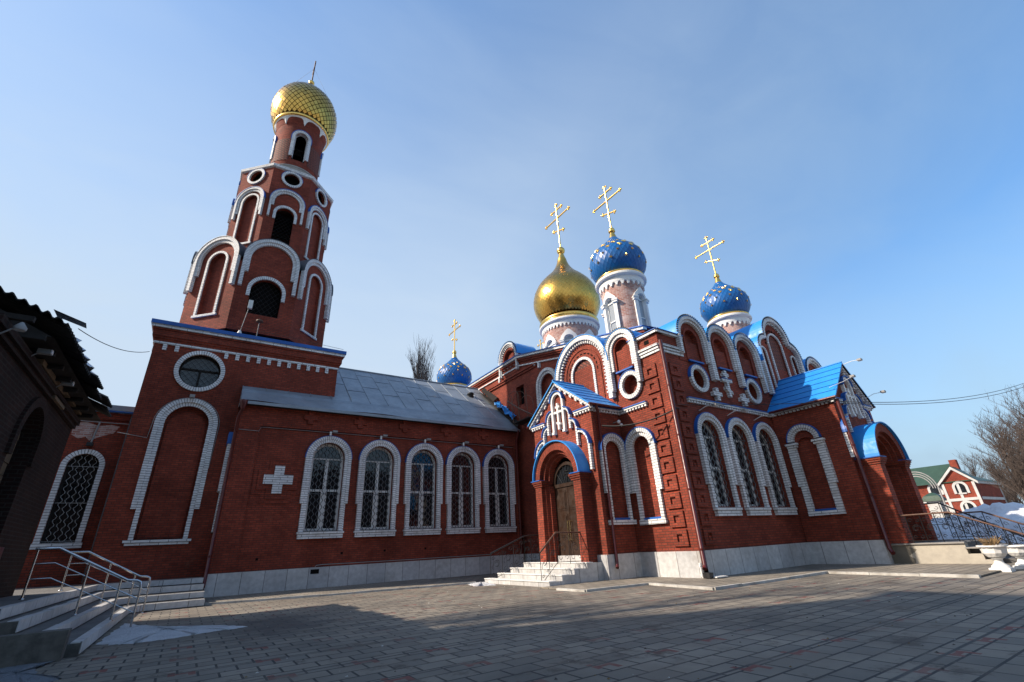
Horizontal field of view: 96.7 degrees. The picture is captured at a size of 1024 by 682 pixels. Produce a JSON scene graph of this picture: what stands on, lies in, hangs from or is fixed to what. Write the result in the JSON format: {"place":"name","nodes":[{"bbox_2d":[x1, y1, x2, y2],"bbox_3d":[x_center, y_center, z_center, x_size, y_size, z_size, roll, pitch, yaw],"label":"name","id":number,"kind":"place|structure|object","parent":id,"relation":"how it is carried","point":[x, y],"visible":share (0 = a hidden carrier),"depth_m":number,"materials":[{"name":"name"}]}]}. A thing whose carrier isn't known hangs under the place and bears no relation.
{"place":"outdoors","nodes":[
{"label":"outdoors","id":0,"kind":"place"},
{"bbox_2d":[204,579,465,602],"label":"pavement","id":1,"kind":"structure","parent":0,"point":[369,586],"depth_m":18.05,"materials":[{"name":"grey concrete"}]},
{"bbox_2d":[0,0,1023,503],"label":"sky","id":2,"kind":"structure","parent":0,"point":[858,165],"materials":[{"name":"blue"}]},
{"bbox_2d":[16,569,1023,681],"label":"plaza ground","id":3,"kind":"structure","parent":0,"point":[602,635],"depth_m":6.94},
{"bbox_2d":[0,661,61,681],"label":"snow patch","id":4,"kind":"object","parent":3,"relation":"on","point":[26,672],"visible":0.96,"depth_m":6.11,"materials":[{"name":"white snow"}]},
{"bbox_2d":[0,286,112,597],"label":"brick house","id":5,"kind":"structure","parent":3,"relation":"on","point":[41,415],"depth_m":10.36,"materials":[{"name":"brown brick"}]},
{"bbox_2d":[0,322,27,333],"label":"eaves lamp","id":6,"kind":"object","parent":5,"relation":"attached to","point":[20,327],"visible":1,"depth_m":7.84,"materials":[{"name":"grey glass"}]},
{"bbox_2d":[31,348,53,355],"bbox_3d":[-9.480,0.302,9.067,0.425,0.310,0.130,13,-29,-31],"label":"security camera","id":7,"kind":"object","parent":5,"relation":"attached to","point":[42,351],"visible":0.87,"depth_m":9.12,"materials":[{"name":"grey metal"}]},
{"bbox_2d":[56,381,74,387],"bbox_3d":[-10.739,1.101,10.818,0.425,0.310,0.130,13,-29,-31],"label":"eaves lamp","id":8,"kind":"object","parent":5,"relation":"attached to","point":[72,383],"visible":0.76,"depth_m":10.87,"materials":[{"name":"grey metal"}]},
{"bbox_2d":[76,338,94,373],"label":"snow","id":9,"kind":"structure","parent":5,"relation":"on","point":[90,367],"depth_m":10.97,"materials":[{"name":"white snow"}]},
{"bbox_2d":[15,405,134,588],"bbox_3d":[-20.429,6.499,19.132,6.200,8.400,6.100,13,-29,-31],"label":"annex","id":10,"kind":"object","parent":3,"relation":"on","point":[73,508],"visible":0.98,"depth_m":18.03,"materials":[{"name":"red brick"}]},
{"bbox_2d":[29,449,104,549],"bbox_3d":[-17.344,6.179,17.987,1.460,3.710,0.430,13,-29,-31],"label":"window","id":11,"kind":"structure","parent":10,"relation":"in","point":[67,522],"depth_m":17.93,"materials":[{"name":"white glass"}]},
{"bbox_2d":[0,577,204,667],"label":"terrace steps","id":12,"kind":"structure","parent":3,"relation":"on","point":[40,624],"depth_m":9.64,"materials":[{"name":"stone"}]},
{"bbox_2d":[18,547,141,626],"bbox_3d":[-9.599,5.571,10.242,2.100,1.767,0.095,13,-29,-31],"label":"steel railing","id":13,"kind":"object","parent":12,"relation":"on","point":[121,577],"visible":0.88,"depth_m":10.32,"materials":[{"name":"silver metal"}]},
{"bbox_2d":[59,551,150,612],"bbox_3d":[-11.894,7.114,13.402,2.100,1.767,0.095,13,-29,-31],"label":"steel railing","id":14,"kind":"object","parent":12,"relation":"on","point":[115,564],"visible":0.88,"depth_m":13.51,"materials":[{"name":"silver metal"}]},
{"bbox_2d":[97,623,246,644],"bbox_3d":[-8.037,6.151,9.626,4.574,0.077,2.237,-12,-26,20],"label":"snow patch","id":15,"kind":"object","parent":3,"relation":"on","point":[125,633],"visible":0.96,"depth_m":9.28,"materials":[{"name":"white snow"}]},
{"bbox_2d":[82,61,346,589],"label":"bell tower","id":16,"kind":"structure","parent":3,"relation":"on","point":[266,253],"depth_m":22.81,"materials":[{"name":"red brick"}]},
{"bbox_2d":[78,328,149,352],"bbox_3d":[-13.680,0.074,16.009,0.024,2.923,9.118,11,-28,-29],"label":"overhead cable","id":17,"kind":"object","parent":16,"relation":"attached to","point":[106,344],"visible":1,"depth_m":14.13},
{"bbox_2d":[174,351,224,391],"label":"round window","id":18,"kind":"structure","parent":16,"relation":"in","point":[196,373],"depth_m":21.11,"materials":[{"name":"white glass"}]},
{"bbox_2d":[237,300,253,332],"bbox_3d":[-13.345,-1.197,22.760,0.430,1.882,0.264,13,-29,-31],"label":"floodlight","id":19,"kind":"object","parent":16,"relation":"on","point":[250,304],"visible":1,"depth_m":22.96,"materials":[{"name":"white paint"}]},
{"bbox_2d":[256,319,262,335],"bbox_3d":[-12.786,-0.658,22.927,0.320,0.980,0.320,13,-29,-31],"label":"floodlight","id":20,"kind":"object","parent":16,"relation":"on","point":[259,321],"visible":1,"depth_m":22.97,"materials":[{"name":"metal"}]},
{"bbox_2d":[240,327,343,349],"bbox_3d":[-11.350,-0.117,23.602,5.101,0.270,0.026,12,-28,-31],"label":"cable","id":21,"kind":"object","parent":16,"relation":"attached to","point":[290,337],"visible":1,"depth_m":23.55,"materials":[{"name":"metal"}]},
{"bbox_2d":[204,582,475,604],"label":"kerb","id":22,"kind":"structure","parent":3,"relation":"on","point":[302,596],"depth_m":16.14,"materials":[{"name":"grey concrete"}]},
{"bbox_2d":[203,367,523,597],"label":"side hall","id":23,"kind":"structure","parent":3,"relation":"on","point":[306,500],"depth_m":22.51,"materials":[{"name":"red brick"}]},
{"bbox_2d":[296,436,351,538],"bbox_3d":[-8.848,6.836,21.564,2.168,4.634,0.510,13,-29,-31],"label":"window","id":24,"kind":"structure","parent":23,"relation":"in","point":[323,466],"depth_m":21.52,"materials":[{"name":"white glass"}]},
{"bbox_2d":[353,440,400,536],"bbox_3d":[-6.758,7.306,22.852,2.168,4.634,0.510,13,-29,-31],"label":"window","id":25,"kind":"structure","parent":23,"relation":"in","point":[373,489],"depth_m":22.81,"materials":[{"name":"white glass"}]},
{"bbox_2d":[403,443,443,535],"bbox_3d":[-4.726,7.764,24.104,2.168,4.634,0.510,13,-29,-31],"label":"window","id":26,"kind":"structure","parent":23,"relation":"in","point":[419,482],"depth_m":24.07,"materials":[{"name":"white brick"}]},
{"bbox_2d":[445,446,480,533],"bbox_3d":[-2.769,8.204,25.310,2.168,4.634,0.510,13,-29,-31],"label":"window","id":27,"kind":"structure","parent":23,"relation":"in","point":[459,468],"depth_m":25.28,"materials":[{"name":"white brick"}]},
{"bbox_2d":[482,449,516,532],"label":"window","id":28,"kind":"structure","parent":23,"relation":"in","point":[495,488],"depth_m":26.48,"materials":[{"name":"white brick"}]},
{"bbox_2d":[407,335,434,380],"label":"poplar tree","id":29,"kind":"object","parent":3,"relation":"on","point":[417,373],"visible":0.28,"depth_m":51.15,"materials":[{"name":"brown plant"}]},
{"bbox_2d":[407,344,434,380],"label":"poplar tree","id":30,"kind":"object","parent":3,"relation":"on","point":[427,362],"visible":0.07,"depth_m":56.14,"materials":[{"name":"brown plant"}]},
{"bbox_2d":[468,582,495,585],"bbox_3d":[-1.229,9.381,17.618,0.898,0.096,2.043,4,-25,-16],"label":"snow patch","id":31,"kind":"object","parent":3,"relation":"on","point":[481,584],"visible":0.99,"depth_m":17.15,"materials":[{"name":"white snow"}]},
{"bbox_2d":[484,562,603,586],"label":"entrance steps","id":32,"kind":"structure","parent":3,"relation":"on","point":[529,573],"depth_m":16.12,"materials":[{"name":"stone"}]},
{"bbox_2d":[490,535,539,577],"bbox_3d":[0.445,8.923,18.822,3.128,1.658,0.064,13,-29,-31],"label":"iron railing","id":33,"kind":"object","parent":32,"relation":"on","point":[513,553],"visible":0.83,"depth_m":18.64,"materials":[{"name":"black metal"}]},
{"bbox_2d":[539,531,582,580],"bbox_3d":[1.761,7.639,16.086,1.932,1.666,0.064,13,-29,-31],"label":"iron railing","id":34,"kind":"object","parent":32,"relation":"on","point":[545,545],"visible":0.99,"depth_m":16.13,"materials":[{"name":"black metal"}]},
{"bbox_2d":[556,583,648,591],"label":"kerb","id":35,"kind":"structure","parent":3,"relation":"on","point":[598,589],"depth_m":13.43,"materials":[{"name":"grey concrete"}]},
{"bbox_2d":[437,185,937,579],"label":"domed church","id":36,"kind":"structure","parent":3,"relation":"on","point":[688,489],"depth_m":18.83,"materials":[{"name":"red brick"}]},
{"bbox_2d":[494,401,515,418],"bbox_3d":[-0.483,4.585,30.088,0.783,1.887,2.261,13,-29,-31],"label":"tarpaulin","id":37,"kind":"object","parent":36,"relation":"attached to","point":[505,409],"visible":0.98,"depth_m":30.10,"materials":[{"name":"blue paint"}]},
{"bbox_2d":[507,389,533,424],"bbox_3d":[0.574,4.002,28.367,0.700,2.215,2.841,13,-29,-31],"label":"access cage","id":38,"kind":"object","parent":36,"relation":"attached to","point":[523,421],"visible":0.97,"depth_m":28.00,"materials":[{"name":"metal"}]},
{"bbox_2d":[602,407,679,426],"bbox_3d":[4.891,2.961,17.510,3.025,0.459,0.363,-13,-26,21],"label":"wall cable","id":39,"kind":"object","parent":36,"relation":"attached to","point":[638,422],"depth_m":17.42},
{"bbox_2d":[699,403,719,410],"bbox_3d":[7.672,2.575,17.817,0.220,0.142,0.884,13,-29,-31],"label":"floodlight","id":40,"kind":"object","parent":36,"relation":"attached to","point":[716,404],"visible":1,"depth_m":17.53,"materials":[{"name":"white paint"}]},
{"bbox_2d":[694,412,742,515],"bbox_3d":[7.768,4.686,17.551,1.848,3.874,0.530,13,-29,-31],"label":"window","id":41,"kind":"structure","parent":36,"relation":"in","point":[712,471],"depth_m":17.48,"materials":[{"name":"white brick"}]},
{"bbox_2d":[727,408,747,415],"bbox_3d":[9.261,2.933,18.796,0.220,0.142,0.884,13,-29,-31],"label":"floodlight","id":42,"kind":"object","parent":36,"relation":"attached to","point":[744,410],"visible":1,"depth_m":18.51,"materials":[{"name":"white paint"}]},
{"bbox_2d":[725,417,771,515],"bbox_3d":[9.440,5.062,18.581,1.848,3.874,0.530,13,-29,-31],"label":"window","id":43,"kind":"structure","parent":36,"relation":"in","point":[737,451],"depth_m":18.52,"materials":[{"name":"white brick"}]},
{"bbox_2d":[675,402,825,404],"bbox_3d":[9.757,2.462,18.007,7.486,0.273,0.022,3,-25,-12],"label":"wall cable","id":44,"kind":"object","parent":36,"relation":"attached to","point":[767,404],"depth_m":18.04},
{"bbox_2d":[752,422,797,514],"bbox_3d":[11.112,5.438,19.612,1.848,3.874,0.530,13,-29,-31],"label":"window","id":45,"kind":"structure","parent":36,"relation":"in","point":[770,476],"depth_m":19.56,"materials":[{"name":"white brick"}]},
{"bbox_2d":[829,374,855,387],"bbox_3d":[14.104,1.705,19.386,1.469,0.566,0.218,3,-25,-13],"label":"floodlight","id":46,"kind":"object","parent":36,"relation":"attached to","point":[852,376],"visible":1,"depth_m":19.53,"materials":[{"name":"white paint"}]},
{"bbox_2d":[840,383,1022,402],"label":"overhead cable","id":47,"kind":"object","parent":36,"relation":"attached to","point":[929,400],"visible":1,"depth_m":22.93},
{"bbox_2d":[842,387,1022,404],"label":"overhead cable","id":48,"kind":"object","parent":36,"relation":"attached to","point":[926,403],"visible":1,"depth_m":22.88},
{"bbox_2d":[649,571,980,589],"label":"kerb","id":49,"kind":"structure","parent":3,"relation":"on","point":[820,573],"depth_m":12.79,"materials":[{"name":"grey concrete"}]},
{"bbox_2d":[891,538,1016,563],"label":"entrance steps","id":50,"kind":"structure","parent":3,"relation":"on","point":[946,552],"depth_m":15.66,"materials":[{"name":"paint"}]},
{"bbox_2d":[888,511,1023,559],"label":"iron railing","id":51,"kind":"object","parent":50,"relation":"on","point":[965,517],"visible":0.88,"depth_m":15.43,"materials":[{"name":"black metal"}]},
{"bbox_2d":[944,511,1023,544],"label":"iron railing","id":52,"kind":"object","parent":50,"relation":"on","point":[982,512],"visible":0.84,"depth_m":17.50,"materials":[{"name":"black metal"}]},
{"bbox_2d":[924,502,1022,543],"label":"iron railing","id":53,"kind":"object","parent":3,"relation":"on","point":[969,522],"visible":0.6,"depth_m":18.98,"materials":[{"name":"black metal"}]},
{"bbox_2d":[931,502,1023,544],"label":"snowbank","id":54,"kind":"object","parent":3,"relation":"on","point":[1014,511],"visible":0.27,"depth_m":21.11,"materials":[{"name":"white snow"}]},
{"bbox_2d":[197,579,997,678],"bbox_3d":[1.394,6.256,10.916,15.918,0.015,16.496,13,-29,-31],"label":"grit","id":55,"kind":"object","parent":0,"point":[645,647],"visible":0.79,"depth_m":7.03,"materials":[{"name":"grey stone"}]},
{"bbox_2d":[540,563,1014,589],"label":"pavement","id":56,"kind":"structure","parent":0,"point":[982,570],"depth_m":14.50,"materials":[{"name":"grey concrete"}]},
{"bbox_2d":[702,572,727,578],"bbox_3d":[6.518,7.505,14.602,0.712,0.160,0.403,10,-27,-26],"label":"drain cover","id":57,"kind":"object","parent":56,"relation":"on","point":[708,575],"visible":1,"depth_m":14.48,"materials":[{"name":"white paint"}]},
{"bbox_2d":[974,535,1015,571],"bbox_3d":[13.636,5.994,12.849,0.670,0.915,0.670,13,-29,-31],"label":"garden urn","id":58,"kind":"object","parent":56,"relation":"on","point":[996,552],"visible":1,"depth_m":12.71,"materials":[{"name":"white paint"}]},
{"bbox_2d":[1007,545,1023,568],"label":"garden urn","id":59,"kind":"object","parent":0,"point":[1016,552],"visible":0.77,"depth_m":13.12,"materials":[{"name":"white paint"}]},
{"label":"terrain","id":60,"kind":"structure","parent":0,"visible":0},
{"bbox_2d":[912,472,948,510],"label":"garden gate arch","id":61,"kind":"structure","parent":60,"relation":"on","point":[942,497],"depth_m":57.89,"materials":[{"name":"white metal"}]},
{"bbox_2d":[922,493,947,517],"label":"kiosk","id":62,"kind":"object","parent":60,"relation":"on","point":[931,497],"visible":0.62,"depth_m":58.30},
{"bbox_2d":[910,459,1006,519],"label":"distant house","id":63,"kind":"structure","parent":60,"relation":"on","point":[961,490],"depth_m":72.68,"materials":[{"name":"red brick"}]},
{"bbox_2d":[927,484,944,494],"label":"window","id":64,"kind":"structure","parent":63,"relation":"in","point":[931,490],"depth_m":74.12,"materials":[{"name":"white glass"}]},
{"bbox_2d":[952,481,970,493],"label":"window","id":65,"kind":"structure","parent":63,"relation":"in","point":[964,487],"depth_m":71.29,"materials":[{"name":"white glass"}]},
{"bbox_2d":[960,500,976,511],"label":"window","id":66,"kind":"structure","parent":63,"relation":"in","point":[970,504],"depth_m":70.40,"materials":[{"name":"white glass"}]},
{"bbox_2d":[952,452,984,476],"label":"tree","id":67,"kind":"object","parent":60,"relation":"on","point":[965,463],"visible":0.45,"depth_m":91.14,"materials":[{"name":"brown plant"}]},
{"bbox_2d":[970,467,993,480],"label":"tree","id":68,"kind":"object","parent":60,"relation":"on","point":[978,474],"visible":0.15,"depth_m":89.28,"materials":[{"name":"brown plant"}]},
{"bbox_2d":[969,449,1012,501],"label":"tree","id":69,"kind":"object","parent":60,"relation":"on","point":[989,464],"visible":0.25,"depth_m":93.25,"materials":[{"name":"brown plant"}]},
{"bbox_2d":[958,431,1023,503],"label":"tree","id":70,"kind":"object","parent":60,"relation":"on","point":[1010,477],"visible":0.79,"depth_m":45.63,"materials":[{"name":"brown plant"}]},
{"bbox_2d":[975,450,1010,502],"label":"tree","id":71,"kind":"object","parent":60,"relation":"on","point":[990,465],"visible":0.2,"depth_m":93.49,"materials":[{"name":"brown plant"}]},
{"bbox_2d":[978,468,1010,502],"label":"tree","id":72,"kind":"object","parent":60,"relation":"on","point":[1006,497],"visible":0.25,"depth_m":82.38,"materials":[{"name":"brown plant"}]},
{"bbox_2d":[969,405,1023,492],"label":"tree","id":73,"kind":"object","parent":60,"relation":"on","point":[991,427],"visible":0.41,"depth_m":50.80,"materials":[{"name":"brown plant"}]},
{"bbox_2d":[970,413,1023,494],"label":"tree","id":74,"kind":"object","parent":60,"relation":"on","point":[1004,452],"visible":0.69,"depth_m":46.47,"materials":[{"name":"brown plant"}]},
{"bbox_2d":[971,421,1023,495],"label":"tree","id":75,"kind":"object","parent":60,"relation":"on","point":[996,451],"visible":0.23,"depth_m":61.18,"materials":[{"name":"brown plant"}]},
{"bbox_2d":[982,397,1023,470],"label":"tree","id":76,"kind":"object","parent":60,"relation":"on","point":[1001,419],"visible":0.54,"depth_m":48.13,"materials":[{"name":"brown plant"}]},
{"bbox_2d":[986,462,1020,502],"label":"tree","id":77,"kind":"object","parent":60,"relation":"on","point":[1008,487],"visible":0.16,"depth_m":85.06,"materials":[{"name":"brown plant"}]},
{"bbox_2d":[985,433,1023,492],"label":"tree","id":78,"kind":"object","parent":60,"relation":"on","point":[1012,469],"visible":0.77,"depth_m":44.76,"materials":[{"name":"brown plant"}]},
{"bbox_2d":[987,384,1023,460],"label":"tree","id":79,"kind":"object","parent":60,"relation":"on","point":[1011,409],"visible":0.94,"depth_m":41.73,"materials":[{"name":"brown plant"}]},
{"bbox_2d":[993,470,1018,502],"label":"tree","id":80,"kind":"object","parent":60,"relation":"on","point":[1013,492],"visible":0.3,"depth_m":83.02,"materials":[{"name":"brown plant"}]},
{"bbox_2d":[989,412,1023,453],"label":"tree","id":81,"kind":"object","parent":60,"relation":"on","point":[1013,428],"visible":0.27,"depth_m":48.43,"materials":[{"name":"brown plant"}]},
{"bbox_2d":[995,422,1023,469],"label":"tree","id":82,"kind":"object","parent":60,"relation":"on","point":[1015,447],"visible":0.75,"depth_m":43.70,"materials":[{"name":"brown plant"}]},
{"bbox_2d":[997,425,1023,468],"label":"tree","id":83,"kind":"object","parent":60,"relation":"on","point":[1017,443],"visible":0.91,"depth_m":41.21,"materials":[{"name":"brown plant"}]},
{"bbox_2d":[998,422,1023,456],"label":"tree","id":84,"kind":"object","parent":60,"relation":"on","point":[1016,437],"visible":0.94,"depth_m":40.95,"materials":[{"name":"brown plant"}]},
{"bbox_2d":[1000,409,1023,449],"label":"tree","id":85,"kind":"object","parent":60,"relation":"on","point":[1014,426],"visible":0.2,"depth_m":54.51,"materials":[{"name":"brown plant"}]},
{"bbox_2d":[1006,402,1023,455],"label":"birch tree","id":86,"kind":"object","parent":60,"relation":"on","point":[1019,428],"visible":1,"depth_m":37.30,"materials":[{"name":"brown plant"}]}
]}

